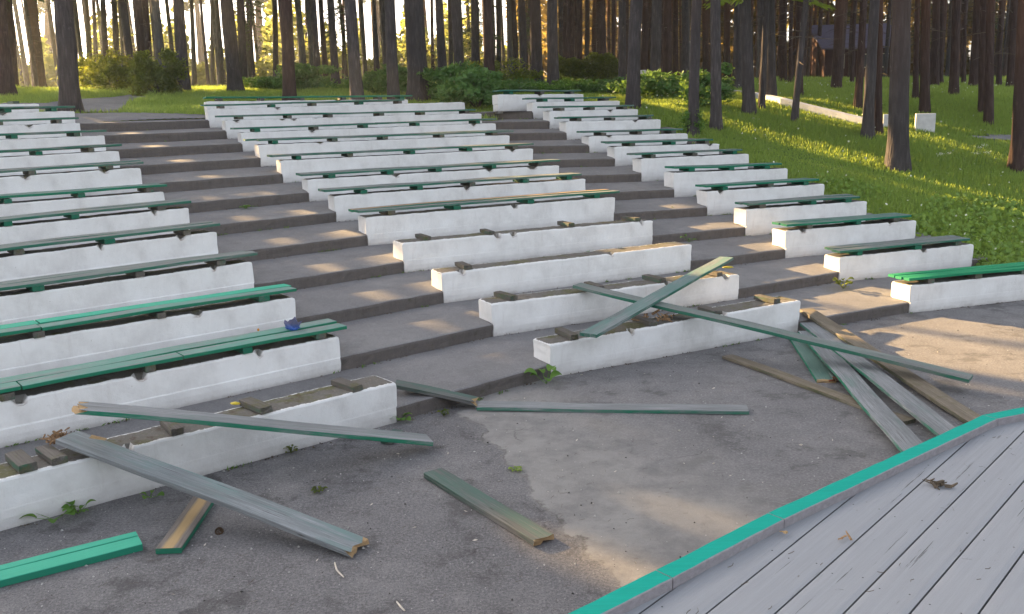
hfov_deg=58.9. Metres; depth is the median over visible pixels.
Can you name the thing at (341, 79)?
undergrowth
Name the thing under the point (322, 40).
pine tree
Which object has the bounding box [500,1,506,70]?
pine tree
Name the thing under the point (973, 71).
pine tree
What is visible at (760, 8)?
pine tree
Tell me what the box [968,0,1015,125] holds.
pine tree
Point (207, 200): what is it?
terrace
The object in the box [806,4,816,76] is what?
pine tree
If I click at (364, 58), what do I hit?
pine tree
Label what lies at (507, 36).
pine tree
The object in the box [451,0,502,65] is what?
spruce tree
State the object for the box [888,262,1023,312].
concrete bench
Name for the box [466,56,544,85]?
bush
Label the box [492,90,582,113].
concrete bench
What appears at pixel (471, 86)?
shrub
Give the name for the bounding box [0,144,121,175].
concrete bench
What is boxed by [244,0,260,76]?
pine tree
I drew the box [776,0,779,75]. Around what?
pine tree
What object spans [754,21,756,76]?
pine tree
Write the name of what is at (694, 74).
pine tree
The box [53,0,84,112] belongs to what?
pine tree
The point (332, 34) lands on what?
pine tree
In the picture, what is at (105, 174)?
concrete bench
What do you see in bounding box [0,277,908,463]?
terrace
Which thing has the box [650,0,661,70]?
pine tree
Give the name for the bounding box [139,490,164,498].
broadleaf weed
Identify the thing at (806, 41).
pine tree
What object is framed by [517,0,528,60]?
pine tree
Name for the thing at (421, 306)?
joint weeds
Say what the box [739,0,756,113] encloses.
pine tree
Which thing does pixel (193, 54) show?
pine tree
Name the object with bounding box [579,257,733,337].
loose plank
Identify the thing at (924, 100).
pine tree
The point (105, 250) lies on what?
concrete bench
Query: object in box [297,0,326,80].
pine tree
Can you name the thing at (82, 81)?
hedge bush
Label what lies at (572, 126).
concrete bench
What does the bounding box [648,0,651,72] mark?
pine tree
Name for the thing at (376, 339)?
terrace
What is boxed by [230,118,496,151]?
concrete bench
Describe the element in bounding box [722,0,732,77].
pine tree
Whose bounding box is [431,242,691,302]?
concrete bench
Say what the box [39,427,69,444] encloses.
splinters
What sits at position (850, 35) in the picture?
pine tree
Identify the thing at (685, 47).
pine tree
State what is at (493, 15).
pine tree
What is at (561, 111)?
concrete bench
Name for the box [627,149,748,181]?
concrete bench
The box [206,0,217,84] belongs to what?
pine tree
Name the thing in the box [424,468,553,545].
loose plank
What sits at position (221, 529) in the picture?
pine cone
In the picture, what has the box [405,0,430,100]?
pine tree
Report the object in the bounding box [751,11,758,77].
pine tree
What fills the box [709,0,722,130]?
pine tree
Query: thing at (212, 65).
pine tree
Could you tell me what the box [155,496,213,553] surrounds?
loose plank
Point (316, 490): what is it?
broadleaf weed
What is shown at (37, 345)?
concrete bench
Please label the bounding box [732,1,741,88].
pine tree
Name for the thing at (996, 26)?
spruce tree
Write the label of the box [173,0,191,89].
pine tree
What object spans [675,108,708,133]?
shrub
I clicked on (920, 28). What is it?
spruce tree
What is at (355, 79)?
pine tree
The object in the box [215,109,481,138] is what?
concrete bench
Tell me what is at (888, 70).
pine tree
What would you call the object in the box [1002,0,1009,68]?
pine tree
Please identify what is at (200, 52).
pine tree
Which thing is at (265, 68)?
wood
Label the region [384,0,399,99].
pine tree
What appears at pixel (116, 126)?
terrace
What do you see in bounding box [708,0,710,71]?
pine tree
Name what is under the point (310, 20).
pine tree
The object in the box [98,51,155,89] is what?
hedge bush
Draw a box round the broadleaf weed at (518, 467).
[508,466,521,471]
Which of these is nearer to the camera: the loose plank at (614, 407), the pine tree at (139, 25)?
the loose plank at (614, 407)
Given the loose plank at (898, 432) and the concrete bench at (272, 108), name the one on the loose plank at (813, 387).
the loose plank at (898, 432)
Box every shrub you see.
[244,62,341,89]
[362,64,406,94]
[413,59,489,100]
[432,67,503,106]
[605,68,683,98]
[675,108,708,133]
[678,62,735,106]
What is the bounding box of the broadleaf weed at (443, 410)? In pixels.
[437,408,448,415]
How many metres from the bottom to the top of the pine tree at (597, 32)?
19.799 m
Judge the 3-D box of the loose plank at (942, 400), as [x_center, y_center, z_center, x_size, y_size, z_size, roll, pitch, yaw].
[4.437,0.622,10.939,0.216,0.062,4.583,-2,15,-4]
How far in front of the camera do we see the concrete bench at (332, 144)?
20.43 m
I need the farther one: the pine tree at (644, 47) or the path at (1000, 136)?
the pine tree at (644, 47)
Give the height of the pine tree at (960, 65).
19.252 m
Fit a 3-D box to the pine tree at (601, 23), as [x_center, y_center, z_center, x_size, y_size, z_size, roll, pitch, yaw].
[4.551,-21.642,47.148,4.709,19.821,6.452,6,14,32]
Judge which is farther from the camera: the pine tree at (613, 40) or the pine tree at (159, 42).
the pine tree at (613, 40)
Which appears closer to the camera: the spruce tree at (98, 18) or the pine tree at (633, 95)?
the pine tree at (633, 95)
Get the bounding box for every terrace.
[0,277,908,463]
[75,108,632,131]
[81,117,652,143]
[106,127,669,157]
[120,138,695,174]
[141,151,723,192]
[164,165,753,212]
[165,232,932,322]
[189,178,790,234]
[217,194,831,260]
[249,212,871,288]
[328,255,988,370]
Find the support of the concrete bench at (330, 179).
on the terrace at (237, 220)
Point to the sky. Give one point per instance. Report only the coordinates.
(398, 3)
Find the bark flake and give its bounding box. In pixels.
[838,531,851,539]
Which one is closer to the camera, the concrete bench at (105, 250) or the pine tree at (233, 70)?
the concrete bench at (105, 250)
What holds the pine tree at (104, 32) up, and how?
on the hillside
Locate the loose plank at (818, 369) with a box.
[790,340,835,382]
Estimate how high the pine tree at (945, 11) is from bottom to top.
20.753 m
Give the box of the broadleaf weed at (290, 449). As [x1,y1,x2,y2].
[283,444,297,452]
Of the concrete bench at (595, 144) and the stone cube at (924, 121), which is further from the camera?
the stone cube at (924, 121)
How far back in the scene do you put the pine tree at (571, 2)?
49.92 m
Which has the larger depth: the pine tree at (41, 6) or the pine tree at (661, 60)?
the pine tree at (41, 6)
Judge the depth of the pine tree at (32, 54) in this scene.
51.25 m
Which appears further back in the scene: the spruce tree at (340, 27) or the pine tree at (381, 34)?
the pine tree at (381, 34)
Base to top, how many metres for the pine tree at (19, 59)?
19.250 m
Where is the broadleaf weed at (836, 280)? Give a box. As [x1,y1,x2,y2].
[833,277,853,288]
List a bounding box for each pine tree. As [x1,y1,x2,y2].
[0,0,17,95]
[6,0,30,86]
[12,0,29,86]
[12,0,46,86]
[15,32,23,86]
[21,0,30,65]
[27,0,47,87]
[37,0,52,52]
[40,0,58,86]
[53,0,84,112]
[73,0,83,76]
[74,19,77,58]
[79,0,92,52]
[81,0,92,67]
[84,0,101,62]
[89,0,101,36]
[89,0,108,56]
[95,0,101,54]
[101,0,121,81]
[112,0,133,66]
[117,0,127,66]
[118,0,161,57]
[126,0,135,50]
[129,0,167,59]
[130,0,136,50]
[147,0,178,67]
[149,0,165,59]
[160,0,174,51]
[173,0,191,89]
[184,0,208,62]
[187,0,200,85]
[198,0,209,85]
[202,11,221,85]
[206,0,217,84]
[208,8,226,84]
[210,0,224,85]
[220,0,245,91]
[233,0,263,81]
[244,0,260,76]
[244,9,260,77]
[245,0,267,57]
[251,0,262,61]
[265,0,278,76]
[277,0,281,43]
[280,0,296,100]
[293,0,306,66]
[295,0,313,65]
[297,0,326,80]
[303,0,317,53]
[303,3,306,42]
[312,0,342,85]
[317,0,329,76]
[334,0,348,79]
[342,0,346,52]
[344,0,364,99]
[357,0,368,55]
[357,0,373,74]
[363,0,380,56]
[366,0,380,70]
[368,0,385,63]
[368,3,381,70]
[377,0,383,63]
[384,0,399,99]
[396,0,406,61]
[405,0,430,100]
[423,0,428,53]
[426,0,435,70]
[431,0,451,69]
[443,0,452,66]
[451,0,463,65]
[460,0,464,61]
[462,0,481,63]
[462,2,480,60]
[482,0,496,89]
[492,0,495,60]
[493,0,506,71]
[495,0,516,79]
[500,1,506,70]
[506,0,543,73]
[507,0,512,72]
[511,0,519,71]
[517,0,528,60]
[527,0,530,71]
[529,0,544,82]
[546,0,559,84]
[557,0,562,55]
[558,0,572,74]
[560,0,577,57]
[574,0,583,56]
[574,0,590,59]
[583,0,593,57]
[584,0,596,61]
[588,0,606,53]
[590,0,617,77]
[605,0,617,53]
[607,0,617,77]
[610,0,617,43]
[612,0,629,76]
[614,0,649,79]
[625,0,642,108]
[628,0,649,70]
[643,0,678,75]
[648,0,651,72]
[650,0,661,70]
[660,0,663,71]
[671,0,681,74]
[678,0,681,74]
[678,0,700,74]
[687,0,701,136]
[701,0,709,73]
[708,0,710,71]
[709,0,710,72]
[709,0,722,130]
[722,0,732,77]
[723,4,724,76]
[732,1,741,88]
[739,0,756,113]
[751,0,754,36]
[751,0,799,79]
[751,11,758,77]
[753,0,800,95]
[754,7,756,72]
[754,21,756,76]
[759,0,826,121]
[775,0,787,81]
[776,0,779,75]
[776,0,808,95]
[776,1,795,81]
[793,1,796,75]
[794,5,819,75]
[804,6,817,75]
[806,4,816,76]
[813,5,817,24]
[815,1,822,76]
[822,0,847,87]
[826,0,829,24]
[826,0,868,108]
[829,0,857,81]
[832,0,848,76]
[842,0,856,78]
[845,0,857,75]
[859,0,922,135]
[860,0,879,139]
[883,0,891,76]
[883,8,891,76]
[884,0,911,171]
[911,0,931,98]
[912,0,950,112]
[914,0,944,84]
[920,0,950,83]
[931,0,960,67]
[931,0,964,94]
[945,0,951,76]
[947,0,972,77]
[960,0,971,81]
[961,0,998,85]
[962,0,1014,112]
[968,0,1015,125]
[971,0,1003,85]
[994,0,1005,76]
[994,0,1010,76]
[996,0,1017,86]
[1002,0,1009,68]
[1007,0,1023,171]
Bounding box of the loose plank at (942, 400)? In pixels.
[800,308,980,422]
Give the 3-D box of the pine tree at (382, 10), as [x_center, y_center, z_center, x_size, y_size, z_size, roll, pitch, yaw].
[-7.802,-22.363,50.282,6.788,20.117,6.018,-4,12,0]
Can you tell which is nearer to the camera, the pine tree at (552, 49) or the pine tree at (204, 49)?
the pine tree at (552, 49)
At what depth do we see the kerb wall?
26.06 m
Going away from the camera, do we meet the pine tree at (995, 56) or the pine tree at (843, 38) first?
the pine tree at (843, 38)
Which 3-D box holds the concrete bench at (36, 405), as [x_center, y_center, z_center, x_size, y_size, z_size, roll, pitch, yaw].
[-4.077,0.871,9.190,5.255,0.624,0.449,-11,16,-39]
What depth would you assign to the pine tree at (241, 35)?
43.40 m
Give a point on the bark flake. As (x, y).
(849, 536)
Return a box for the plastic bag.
[284,317,301,330]
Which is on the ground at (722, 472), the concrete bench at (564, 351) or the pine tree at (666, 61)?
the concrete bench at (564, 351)
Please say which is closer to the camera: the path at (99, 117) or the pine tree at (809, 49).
the path at (99, 117)
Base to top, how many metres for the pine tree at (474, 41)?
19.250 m
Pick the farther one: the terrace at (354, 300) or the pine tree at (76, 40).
the pine tree at (76, 40)
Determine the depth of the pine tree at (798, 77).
24.95 m
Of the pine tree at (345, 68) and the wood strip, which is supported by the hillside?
the pine tree at (345, 68)
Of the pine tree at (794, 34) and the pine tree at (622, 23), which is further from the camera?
the pine tree at (794, 34)
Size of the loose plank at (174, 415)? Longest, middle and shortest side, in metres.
3.125 x 0.254 x 0.054 m
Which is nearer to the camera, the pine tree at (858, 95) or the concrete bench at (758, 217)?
the concrete bench at (758, 217)
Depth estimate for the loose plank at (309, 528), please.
7.09 m
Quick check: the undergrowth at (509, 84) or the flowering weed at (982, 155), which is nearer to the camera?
the flowering weed at (982, 155)
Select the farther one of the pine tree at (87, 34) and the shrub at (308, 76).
the pine tree at (87, 34)
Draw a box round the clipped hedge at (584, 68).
[558,51,617,81]
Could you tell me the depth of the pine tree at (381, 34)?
85.97 m
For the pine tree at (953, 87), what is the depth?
28.61 m
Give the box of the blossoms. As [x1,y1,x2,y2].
[602,81,1023,248]
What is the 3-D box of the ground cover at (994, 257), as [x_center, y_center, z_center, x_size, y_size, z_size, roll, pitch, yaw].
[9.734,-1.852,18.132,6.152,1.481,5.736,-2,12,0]
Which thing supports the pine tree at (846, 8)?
on the hillside
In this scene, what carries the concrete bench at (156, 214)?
on the terrace at (284, 242)
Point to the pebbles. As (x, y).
(480, 461)
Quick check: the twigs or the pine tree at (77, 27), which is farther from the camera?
the pine tree at (77, 27)
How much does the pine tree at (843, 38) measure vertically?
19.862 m
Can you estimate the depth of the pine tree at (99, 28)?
85.88 m
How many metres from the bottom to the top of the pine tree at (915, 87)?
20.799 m
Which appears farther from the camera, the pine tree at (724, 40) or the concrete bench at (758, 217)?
the pine tree at (724, 40)
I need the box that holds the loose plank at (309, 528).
[55,430,368,557]
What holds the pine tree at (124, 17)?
on the hillside
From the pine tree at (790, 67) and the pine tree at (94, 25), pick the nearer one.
the pine tree at (790, 67)
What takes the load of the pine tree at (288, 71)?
on the hillside
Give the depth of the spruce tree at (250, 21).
59.41 m
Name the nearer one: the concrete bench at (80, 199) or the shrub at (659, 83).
the concrete bench at (80, 199)
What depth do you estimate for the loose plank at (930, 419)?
9.76 m
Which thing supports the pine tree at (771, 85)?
on the hillside
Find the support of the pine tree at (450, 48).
on the hillside
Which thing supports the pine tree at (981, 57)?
on the hillside
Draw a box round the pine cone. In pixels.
[214,527,223,534]
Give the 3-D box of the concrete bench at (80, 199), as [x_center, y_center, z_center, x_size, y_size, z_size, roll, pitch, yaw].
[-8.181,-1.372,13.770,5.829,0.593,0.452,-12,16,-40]
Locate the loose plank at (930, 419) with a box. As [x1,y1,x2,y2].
[800,322,954,435]
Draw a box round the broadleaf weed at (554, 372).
[524,364,561,383]
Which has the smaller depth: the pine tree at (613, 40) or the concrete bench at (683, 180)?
the concrete bench at (683, 180)
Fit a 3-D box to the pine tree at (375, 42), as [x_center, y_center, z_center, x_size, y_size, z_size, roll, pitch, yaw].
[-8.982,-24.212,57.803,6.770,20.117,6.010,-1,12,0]
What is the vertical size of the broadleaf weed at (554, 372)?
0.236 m
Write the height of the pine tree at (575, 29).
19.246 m
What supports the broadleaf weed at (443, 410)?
on the ground at (722, 472)
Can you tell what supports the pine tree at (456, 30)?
on the hillside
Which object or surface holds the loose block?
on the ground at (722, 472)
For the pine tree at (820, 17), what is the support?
on the hillside
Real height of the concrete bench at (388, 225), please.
0.667 m
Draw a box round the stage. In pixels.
[569,407,1023,613]
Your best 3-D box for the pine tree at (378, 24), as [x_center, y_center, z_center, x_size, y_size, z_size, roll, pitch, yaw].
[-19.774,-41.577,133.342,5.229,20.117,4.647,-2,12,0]
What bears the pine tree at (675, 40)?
on the hillside
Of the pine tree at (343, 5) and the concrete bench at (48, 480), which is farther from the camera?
the pine tree at (343, 5)
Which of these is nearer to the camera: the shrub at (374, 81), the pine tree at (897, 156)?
the pine tree at (897, 156)
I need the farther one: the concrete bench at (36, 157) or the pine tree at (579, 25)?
the pine tree at (579, 25)
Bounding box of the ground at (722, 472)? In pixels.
[0,300,1023,613]
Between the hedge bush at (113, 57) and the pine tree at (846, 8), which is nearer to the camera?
the hedge bush at (113, 57)
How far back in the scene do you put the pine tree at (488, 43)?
31.03 m
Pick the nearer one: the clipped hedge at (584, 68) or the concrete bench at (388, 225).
the concrete bench at (388, 225)
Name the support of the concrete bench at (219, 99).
on the terrace at (116, 126)
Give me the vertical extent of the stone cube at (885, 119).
0.437 m
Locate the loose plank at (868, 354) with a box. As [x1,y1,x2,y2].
[573,283,972,382]
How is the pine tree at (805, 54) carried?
on the hillside
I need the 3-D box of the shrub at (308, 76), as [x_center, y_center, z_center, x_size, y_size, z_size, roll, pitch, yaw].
[-9.387,-9.899,39.023,4.137,1.279,3.202,-2,12,0]
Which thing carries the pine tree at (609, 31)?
on the hillside
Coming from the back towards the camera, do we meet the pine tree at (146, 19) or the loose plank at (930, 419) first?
the pine tree at (146, 19)
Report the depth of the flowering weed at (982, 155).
21.83 m
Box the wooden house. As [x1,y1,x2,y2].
[793,23,890,77]
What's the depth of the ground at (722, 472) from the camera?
7.70 m
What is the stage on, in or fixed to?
on the ground at (722, 472)
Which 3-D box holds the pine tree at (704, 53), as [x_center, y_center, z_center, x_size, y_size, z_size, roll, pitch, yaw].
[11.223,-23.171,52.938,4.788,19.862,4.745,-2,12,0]
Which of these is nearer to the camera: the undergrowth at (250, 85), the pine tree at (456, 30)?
the pine tree at (456, 30)
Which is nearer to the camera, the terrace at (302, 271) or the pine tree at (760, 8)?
the terrace at (302, 271)
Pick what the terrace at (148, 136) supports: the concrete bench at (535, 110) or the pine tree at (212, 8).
the concrete bench at (535, 110)
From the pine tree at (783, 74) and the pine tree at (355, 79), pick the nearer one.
the pine tree at (355, 79)
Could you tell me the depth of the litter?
13.42 m
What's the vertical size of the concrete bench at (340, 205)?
0.650 m
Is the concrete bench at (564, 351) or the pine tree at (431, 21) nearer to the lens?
the concrete bench at (564, 351)
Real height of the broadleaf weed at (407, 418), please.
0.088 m
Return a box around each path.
[1,94,141,111]
[75,112,204,121]
[971,134,1010,139]
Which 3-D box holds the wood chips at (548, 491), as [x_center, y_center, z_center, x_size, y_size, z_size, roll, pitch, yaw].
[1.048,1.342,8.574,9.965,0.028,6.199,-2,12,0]
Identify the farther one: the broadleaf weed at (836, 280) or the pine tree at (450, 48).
the pine tree at (450, 48)
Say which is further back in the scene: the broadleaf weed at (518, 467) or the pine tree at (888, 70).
the pine tree at (888, 70)
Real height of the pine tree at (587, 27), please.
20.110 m
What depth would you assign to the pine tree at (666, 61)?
39.52 m
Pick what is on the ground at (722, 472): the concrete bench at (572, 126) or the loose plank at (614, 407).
the loose plank at (614, 407)
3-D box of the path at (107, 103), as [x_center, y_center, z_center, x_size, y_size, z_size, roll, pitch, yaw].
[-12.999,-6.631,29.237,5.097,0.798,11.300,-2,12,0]
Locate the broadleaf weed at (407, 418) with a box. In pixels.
[391,412,411,420]
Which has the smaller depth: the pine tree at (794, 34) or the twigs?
the twigs
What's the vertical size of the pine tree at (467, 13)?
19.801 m
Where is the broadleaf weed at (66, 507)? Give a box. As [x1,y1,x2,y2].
[61,499,95,513]
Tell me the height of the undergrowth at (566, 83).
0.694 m
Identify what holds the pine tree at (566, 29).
on the hillside
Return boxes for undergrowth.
[242,76,277,87]
[321,73,347,83]
[326,77,348,88]
[497,77,544,92]
[530,76,606,93]
[576,77,624,93]
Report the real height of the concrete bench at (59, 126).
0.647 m
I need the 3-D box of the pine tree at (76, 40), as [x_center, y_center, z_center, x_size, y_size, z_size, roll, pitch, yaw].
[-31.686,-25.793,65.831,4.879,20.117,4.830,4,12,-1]
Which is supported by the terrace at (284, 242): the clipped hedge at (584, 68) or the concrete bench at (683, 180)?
the concrete bench at (683, 180)
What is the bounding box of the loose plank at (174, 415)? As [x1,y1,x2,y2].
[72,402,433,445]
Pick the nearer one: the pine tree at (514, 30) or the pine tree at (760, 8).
the pine tree at (760, 8)
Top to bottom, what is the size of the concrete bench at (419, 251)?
0.595 m
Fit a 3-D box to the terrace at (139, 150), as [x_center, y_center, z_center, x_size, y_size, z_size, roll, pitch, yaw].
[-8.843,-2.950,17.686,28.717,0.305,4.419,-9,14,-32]
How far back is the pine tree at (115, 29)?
54.13 m
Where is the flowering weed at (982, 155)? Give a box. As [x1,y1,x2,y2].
[971,144,988,166]
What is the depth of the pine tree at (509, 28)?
50.82 m
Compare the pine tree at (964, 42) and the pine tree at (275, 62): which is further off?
the pine tree at (275, 62)
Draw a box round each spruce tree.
[92,1,119,58]
[233,0,272,76]
[319,0,363,78]
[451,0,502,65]
[512,0,545,69]
[679,0,709,44]
[701,0,835,108]
[911,4,931,46]
[995,0,1005,36]
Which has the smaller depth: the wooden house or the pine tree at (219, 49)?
the pine tree at (219, 49)
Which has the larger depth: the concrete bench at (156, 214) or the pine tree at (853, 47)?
the pine tree at (853, 47)
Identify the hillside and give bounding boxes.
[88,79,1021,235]
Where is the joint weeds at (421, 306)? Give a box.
[5,118,912,469]
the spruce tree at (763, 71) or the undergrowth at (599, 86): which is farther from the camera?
the undergrowth at (599, 86)
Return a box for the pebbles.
[0,321,1007,613]
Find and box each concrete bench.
[0,101,38,111]
[0,106,74,124]
[0,117,81,139]
[0,130,106,156]
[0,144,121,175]
[0,160,143,200]
[0,183,166,222]
[0,199,190,253]
[0,221,219,290]
[0,251,257,324]
[0,284,296,377]
[0,318,346,447]
[0,375,396,530]
[200,99,464,127]
[203,95,411,109]
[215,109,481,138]
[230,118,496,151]
[243,130,513,166]
[267,143,533,182]
[296,159,559,201]
[318,173,585,221]
[348,189,619,245]
[393,216,652,272]
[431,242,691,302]
[478,271,738,336]
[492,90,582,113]
[522,96,619,118]
[533,294,800,376]
[537,105,637,128]
[554,115,660,139]
[576,128,687,152]
[601,138,718,165]
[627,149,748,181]
[664,163,787,196]
[695,178,823,215]
[734,194,866,235]
[772,213,915,257]
[824,235,973,280]
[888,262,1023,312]
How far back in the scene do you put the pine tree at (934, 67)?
37.62 m
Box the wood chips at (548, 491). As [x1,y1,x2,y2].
[152,371,1021,601]
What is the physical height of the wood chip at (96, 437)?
0.046 m
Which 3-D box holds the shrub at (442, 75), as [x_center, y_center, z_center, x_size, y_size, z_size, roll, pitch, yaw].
[-2.073,-7.610,30.588,2.389,1.468,2.569,-13,17,-43]
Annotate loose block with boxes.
[381,429,403,444]
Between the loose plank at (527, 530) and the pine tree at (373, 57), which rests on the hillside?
the pine tree at (373, 57)
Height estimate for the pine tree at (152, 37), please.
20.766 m
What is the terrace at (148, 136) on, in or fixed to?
on the terrace at (139, 150)
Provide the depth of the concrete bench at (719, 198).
18.40 m
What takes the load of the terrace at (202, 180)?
on the terrace at (207, 200)
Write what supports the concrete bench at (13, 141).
on the terrace at (182, 163)
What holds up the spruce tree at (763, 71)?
on the hillside
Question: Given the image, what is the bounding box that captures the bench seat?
[0,531,142,587]
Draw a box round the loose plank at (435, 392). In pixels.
[395,379,478,405]
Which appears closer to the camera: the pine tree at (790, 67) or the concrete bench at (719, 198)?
the concrete bench at (719, 198)
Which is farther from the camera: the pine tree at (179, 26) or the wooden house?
the wooden house
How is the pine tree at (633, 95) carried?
on the hillside
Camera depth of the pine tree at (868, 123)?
23.41 m
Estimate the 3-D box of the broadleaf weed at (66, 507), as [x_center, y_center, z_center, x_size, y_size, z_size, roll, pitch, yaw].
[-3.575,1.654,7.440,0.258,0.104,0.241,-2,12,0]
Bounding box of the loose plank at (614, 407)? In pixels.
[477,401,748,414]
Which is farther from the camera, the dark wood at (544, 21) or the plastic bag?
the dark wood at (544, 21)
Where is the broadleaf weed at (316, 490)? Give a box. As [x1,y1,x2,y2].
[311,486,327,492]
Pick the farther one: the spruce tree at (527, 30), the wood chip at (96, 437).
the spruce tree at (527, 30)
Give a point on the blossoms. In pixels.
(866, 157)
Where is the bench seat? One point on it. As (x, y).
(35, 567)
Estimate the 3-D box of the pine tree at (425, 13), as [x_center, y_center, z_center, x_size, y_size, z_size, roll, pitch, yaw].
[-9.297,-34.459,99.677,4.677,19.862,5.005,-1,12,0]
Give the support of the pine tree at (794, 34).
on the hillside
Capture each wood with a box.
[17,0,519,86]
[505,0,1006,78]
[631,309,674,321]
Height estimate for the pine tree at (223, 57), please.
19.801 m
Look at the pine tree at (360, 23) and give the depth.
86.65 m
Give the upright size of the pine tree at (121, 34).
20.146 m
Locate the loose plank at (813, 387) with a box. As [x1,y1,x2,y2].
[722,354,915,424]
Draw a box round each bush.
[55,55,103,87]
[78,48,133,88]
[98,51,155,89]
[126,47,188,95]
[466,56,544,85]
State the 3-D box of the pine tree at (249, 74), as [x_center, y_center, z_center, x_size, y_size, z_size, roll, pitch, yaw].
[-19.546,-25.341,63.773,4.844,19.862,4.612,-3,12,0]
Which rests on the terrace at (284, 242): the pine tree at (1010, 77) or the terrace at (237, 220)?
the terrace at (237, 220)
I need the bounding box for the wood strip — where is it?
[334,562,343,577]
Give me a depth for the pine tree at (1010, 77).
34.77 m
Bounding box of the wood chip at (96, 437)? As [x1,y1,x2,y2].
[89,435,106,439]
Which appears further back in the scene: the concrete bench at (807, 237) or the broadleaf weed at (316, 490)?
the concrete bench at (807, 237)
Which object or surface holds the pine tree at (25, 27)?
on the hillside
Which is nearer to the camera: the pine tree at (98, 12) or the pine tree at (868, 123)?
the pine tree at (868, 123)
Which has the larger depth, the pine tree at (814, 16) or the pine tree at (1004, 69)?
the pine tree at (814, 16)
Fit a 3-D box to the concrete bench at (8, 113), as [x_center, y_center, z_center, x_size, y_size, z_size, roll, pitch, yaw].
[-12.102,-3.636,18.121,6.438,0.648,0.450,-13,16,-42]
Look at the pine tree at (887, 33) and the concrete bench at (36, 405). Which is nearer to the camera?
the concrete bench at (36, 405)
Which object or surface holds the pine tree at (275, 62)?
on the hillside
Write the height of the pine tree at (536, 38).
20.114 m
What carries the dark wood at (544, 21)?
on the hillside
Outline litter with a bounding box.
[11,118,1022,525]
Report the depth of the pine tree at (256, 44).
92.95 m
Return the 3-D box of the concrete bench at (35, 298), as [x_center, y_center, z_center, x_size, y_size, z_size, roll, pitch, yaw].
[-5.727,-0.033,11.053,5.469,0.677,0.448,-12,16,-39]
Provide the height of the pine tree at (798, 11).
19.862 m
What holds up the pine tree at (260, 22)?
on the hillside
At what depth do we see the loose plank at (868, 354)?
10.94 m
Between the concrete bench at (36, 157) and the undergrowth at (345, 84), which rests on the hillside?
the undergrowth at (345, 84)
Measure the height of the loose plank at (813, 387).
0.050 m
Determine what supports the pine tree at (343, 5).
on the hillside
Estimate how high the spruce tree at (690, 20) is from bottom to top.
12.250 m
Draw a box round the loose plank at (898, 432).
[798,331,922,451]
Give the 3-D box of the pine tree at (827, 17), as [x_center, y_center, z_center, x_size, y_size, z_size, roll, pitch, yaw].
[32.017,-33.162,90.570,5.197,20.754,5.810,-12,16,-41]
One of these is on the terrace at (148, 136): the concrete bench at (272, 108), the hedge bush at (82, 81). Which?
the concrete bench at (272, 108)
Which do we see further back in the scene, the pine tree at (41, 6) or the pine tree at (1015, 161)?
the pine tree at (41, 6)
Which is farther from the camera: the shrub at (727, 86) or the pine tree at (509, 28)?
the pine tree at (509, 28)
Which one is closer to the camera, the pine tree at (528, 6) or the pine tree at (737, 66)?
the pine tree at (737, 66)
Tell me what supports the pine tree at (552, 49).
on the hillside
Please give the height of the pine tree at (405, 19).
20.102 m
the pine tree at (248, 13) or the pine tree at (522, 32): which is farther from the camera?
the pine tree at (248, 13)
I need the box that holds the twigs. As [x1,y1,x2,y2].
[9,386,1022,613]
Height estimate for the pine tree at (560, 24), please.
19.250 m
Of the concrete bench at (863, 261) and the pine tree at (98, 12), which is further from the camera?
the pine tree at (98, 12)
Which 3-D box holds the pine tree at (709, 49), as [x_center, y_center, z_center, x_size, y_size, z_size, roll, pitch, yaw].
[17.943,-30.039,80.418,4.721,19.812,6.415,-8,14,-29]
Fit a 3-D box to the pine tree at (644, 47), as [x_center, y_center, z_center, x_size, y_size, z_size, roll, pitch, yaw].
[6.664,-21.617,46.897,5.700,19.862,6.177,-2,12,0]
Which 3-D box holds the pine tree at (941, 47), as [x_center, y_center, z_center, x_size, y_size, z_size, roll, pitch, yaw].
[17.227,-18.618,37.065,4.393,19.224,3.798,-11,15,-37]
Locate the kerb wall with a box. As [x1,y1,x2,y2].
[731,89,861,124]
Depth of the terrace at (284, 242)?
15.15 m
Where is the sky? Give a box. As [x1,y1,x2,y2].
[13,0,996,72]
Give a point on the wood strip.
(337, 570)
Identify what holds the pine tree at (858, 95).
on the hillside
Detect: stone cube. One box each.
[883,114,887,126]
[914,113,935,131]
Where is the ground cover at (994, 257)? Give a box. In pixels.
[810,172,1023,265]
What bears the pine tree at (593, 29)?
on the hillside
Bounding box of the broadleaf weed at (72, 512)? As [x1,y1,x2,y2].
[19,505,77,522]
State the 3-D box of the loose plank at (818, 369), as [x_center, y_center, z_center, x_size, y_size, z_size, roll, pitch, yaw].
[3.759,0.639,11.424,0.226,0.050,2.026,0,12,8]
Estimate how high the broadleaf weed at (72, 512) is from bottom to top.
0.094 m
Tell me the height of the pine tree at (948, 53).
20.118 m
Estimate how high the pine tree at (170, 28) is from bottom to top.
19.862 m
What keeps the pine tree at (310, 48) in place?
on the hillside
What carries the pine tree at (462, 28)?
on the hillside
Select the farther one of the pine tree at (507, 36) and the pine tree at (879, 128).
the pine tree at (507, 36)
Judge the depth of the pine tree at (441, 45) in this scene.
37.79 m
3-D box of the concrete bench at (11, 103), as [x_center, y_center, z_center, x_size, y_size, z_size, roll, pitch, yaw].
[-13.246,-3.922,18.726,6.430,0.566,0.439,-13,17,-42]
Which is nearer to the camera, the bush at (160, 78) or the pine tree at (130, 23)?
the bush at (160, 78)
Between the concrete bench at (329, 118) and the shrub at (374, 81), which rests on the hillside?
the shrub at (374, 81)
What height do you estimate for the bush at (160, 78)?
1.872 m
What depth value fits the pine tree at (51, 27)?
68.73 m

